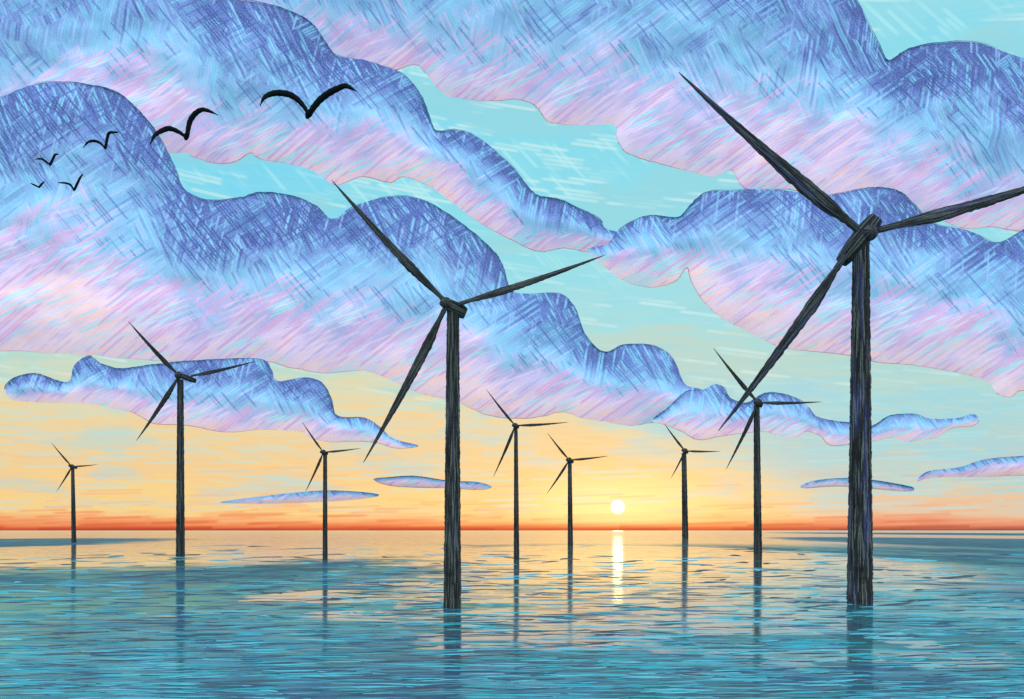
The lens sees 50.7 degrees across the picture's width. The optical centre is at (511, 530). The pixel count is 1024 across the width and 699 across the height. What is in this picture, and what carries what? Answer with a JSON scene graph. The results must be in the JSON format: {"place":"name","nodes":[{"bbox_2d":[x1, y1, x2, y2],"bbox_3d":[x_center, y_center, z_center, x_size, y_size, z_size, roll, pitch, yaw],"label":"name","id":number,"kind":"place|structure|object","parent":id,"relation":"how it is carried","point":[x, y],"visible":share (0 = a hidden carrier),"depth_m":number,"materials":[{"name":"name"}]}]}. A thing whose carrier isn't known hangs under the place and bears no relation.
{"place":"outdoors","nodes":[
{"label":"outdoors","id":0,"kind":"place"},
{"bbox_2d":[36,153,58,165],"bbox_3d":[-26.558,-21.246,62.003,1.407,0.656,0.665,0,0,0],"label":"bird","id":1,"kind":"object","parent":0,"point":[51,161],"visible":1,"depth_m":61.86},
{"bbox_2d":[57,174,82,190],"bbox_3d":[-23.592,-18.634,58.003,1.384,0.847,0.622,0,0,0],"label":"bird","id":2,"kind":"object","parent":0,"point":[76,184],"visible":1,"depth_m":57.87},
{"bbox_2d":[83,131,118,149],"bbox_3d":[-17.003,-16.201,45.002,1.504,0.759,0.588,0,0,0],"label":"bird","id":3,"kind":"object","parent":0,"point":[106,140],"visible":1,"depth_m":44.88},
{"bbox_2d":[150,107,217,144],"bbox_3d":[-6.302,-7.790,21.001,1.321,0.770,0.485,0,0,0],"label":"bird","id":4,"kind":"object","parent":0,"point":[190,120],"visible":1,"depth_m":20.90},
{"bbox_2d":[4,355,417,448],"bbox_3d":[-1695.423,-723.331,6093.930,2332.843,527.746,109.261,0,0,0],"label":"cloud","id":5,"kind":"structure","parent":0,"point":[255,395],"depth_m":6075.61,"materials":[{"name":"blue"}]},
{"bbox_2d":[220,490,378,503],"bbox_3d":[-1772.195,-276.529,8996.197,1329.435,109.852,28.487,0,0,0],"label":"cloud","id":6,"kind":"structure","parent":0,"point":[312,496],"depth_m":8993.04,"materials":[{"name":"blue"}]},
{"bbox_2d":[0,0,616,251],"bbox_3d":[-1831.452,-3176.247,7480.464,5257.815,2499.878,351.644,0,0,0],"label":"cloud","id":7,"kind":"structure","parent":0,"point":[158,64],"depth_m":7413.32,"materials":[{"name":"blue"}]},
{"bbox_2d":[260,83,356,118],"bbox_3d":[-2.878,-6.144,15.501,1.378,0.442,0.446,0,0,0],"label":"bird","id":8,"kind":"object","parent":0,"point":[320,99],"visible":1,"depth_m":15.41},
{"bbox_2d":[0,81,701,425],"bbox_3d":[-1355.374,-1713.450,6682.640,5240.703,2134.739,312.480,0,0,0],"label":"cloud","id":9,"kind":"structure","parent":0,"point":[149,248],"depth_m":6615.86,"materials":[{"name":"blue"}]},
{"bbox_2d":[373,476,491,489],"bbox_3d":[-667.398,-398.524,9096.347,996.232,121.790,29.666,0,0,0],"label":"cloud","id":10,"kind":"structure","parent":0,"point":[413,481],"depth_m":9092.10,"materials":[{"name":"blue"}]},
{"bbox_2d":[0,530,1023,698],"bbox_3d":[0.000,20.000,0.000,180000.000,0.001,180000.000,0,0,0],"label":"water","id":11,"kind":"structure","parent":0,"point":[647,547],"depth_m":316.63,"materials":[{"name":"teal liquid"}]},
{"bbox_2d":[53,445,97,542],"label":"wind turbine","id":12,"kind":"object","parent":11,"relation":"in","point":[73,519],"visible":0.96,"depth_m":1750.50,"materials":[{"name":"grey metal"}]},
{"bbox_2d":[128,321,254,555],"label":"wind turbine","id":13,"kind":"object","parent":11,"relation":"in","point":[180,509],"visible":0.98,"depth_m":830.17,"materials":[{"name":"grey metal"}]},
{"bbox_2d":[303,423,359,558],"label":"wind turbine","id":14,"kind":"object","parent":11,"relation":"in","point":[324,453],"visible":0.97,"depth_m":738.84,"materials":[{"name":"grey metal"}]},
{"bbox_2d":[332,181,603,608],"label":"wind turbine","id":15,"kind":"object","parent":11,"relation":"in","point":[456,311],"visible":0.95,"depth_m":275.77,"materials":[{"name":"grey metal"}]},
{"bbox_2d":[0,545,1023,698],"bbox_3d":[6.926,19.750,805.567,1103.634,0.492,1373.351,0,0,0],"label":"ripples","id":16,"kind":"object","parent":11,"relation":"on","point":[877,691],"visible":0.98,"depth_m":185.73},
{"bbox_2d":[486,389,566,559],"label":"wind turbine","id":17,"kind":"object","parent":11,"relation":"in","point":[515,426],"visible":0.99,"depth_m":738.82,"materials":[{"name":"grey metal"}]},
{"bbox_2d":[547,434,605,545],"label":"wind turbine","id":18,"kind":"object","parent":11,"relation":"in","point":[569,460],"visible":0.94,"depth_m":1385.18,"materials":[{"name":"grey metal"}]},
{"bbox_2d":[665,425,719,538],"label":"wind turbine","id":19,"kind":"object","parent":11,"relation":"in","point":[685,451],"visible":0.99,"depth_m":2556.46,"materials":[{"name":"grey metal"}]},
{"bbox_2d":[714,349,816,553],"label":"wind turbine","id":20,"kind":"object","parent":11,"relation":"in","point":[755,415],"visible":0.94,"depth_m":897.55,"materials":[{"name":"grey metal"}]},
{"bbox_2d":[678,72,1023,603],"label":"wind turbine","id":21,"kind":"object","parent":11,"relation":"in","point":[855,250],"visible":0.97,"depth_m":292.10,"materials":[{"name":"grey metal"}]},
{"bbox_2d":[0,0,1023,529],"label":"sky","id":22,"kind":"structure","parent":0,"point":[132,485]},
{"bbox_2d":[611,500,624,513],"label":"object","id":23,"kind":"object","parent":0,"point":[617,506],"visible":1,"depth_m":39816.33,"materials":[{"name":"white"}]},
{"bbox_2d":[242,0,1023,230],"bbox_3d":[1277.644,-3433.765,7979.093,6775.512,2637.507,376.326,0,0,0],"label":"cloud","id":24,"kind":"structure","parent":0,"point":[826,97],"depth_m":7885.50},
{"bbox_2d":[588,187,1023,396],"bbox_3d":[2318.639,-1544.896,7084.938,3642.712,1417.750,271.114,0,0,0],"label":"cloud","id":25,"kind":"structure","parent":0,"point":[760,263],"depth_m":7026.31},
{"bbox_2d":[652,384,978,445],"bbox_3d":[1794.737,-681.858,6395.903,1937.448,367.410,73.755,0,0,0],"label":"cloud","id":26,"kind":"structure","parent":0,"point":[703,414],"depth_m":6384.35,"materials":[{"name":"blue"}]},
{"bbox_2d":[800,478,913,490],"bbox_3d":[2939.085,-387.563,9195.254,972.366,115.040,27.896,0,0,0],"label":"cloud","id":27,"kind":"structure","parent":0,"point":[876,484],"depth_m":9193.26,"materials":[{"name":"blue"}]},
{"bbox_2d":[918,456,1023,480],"bbox_3d":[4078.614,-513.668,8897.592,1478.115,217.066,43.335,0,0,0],"label":"cloud","id":28,"kind":"structure","parent":0,"point":[1006,466],"depth_m":8888.87,"materials":[{"name":"blue"}]}
]}

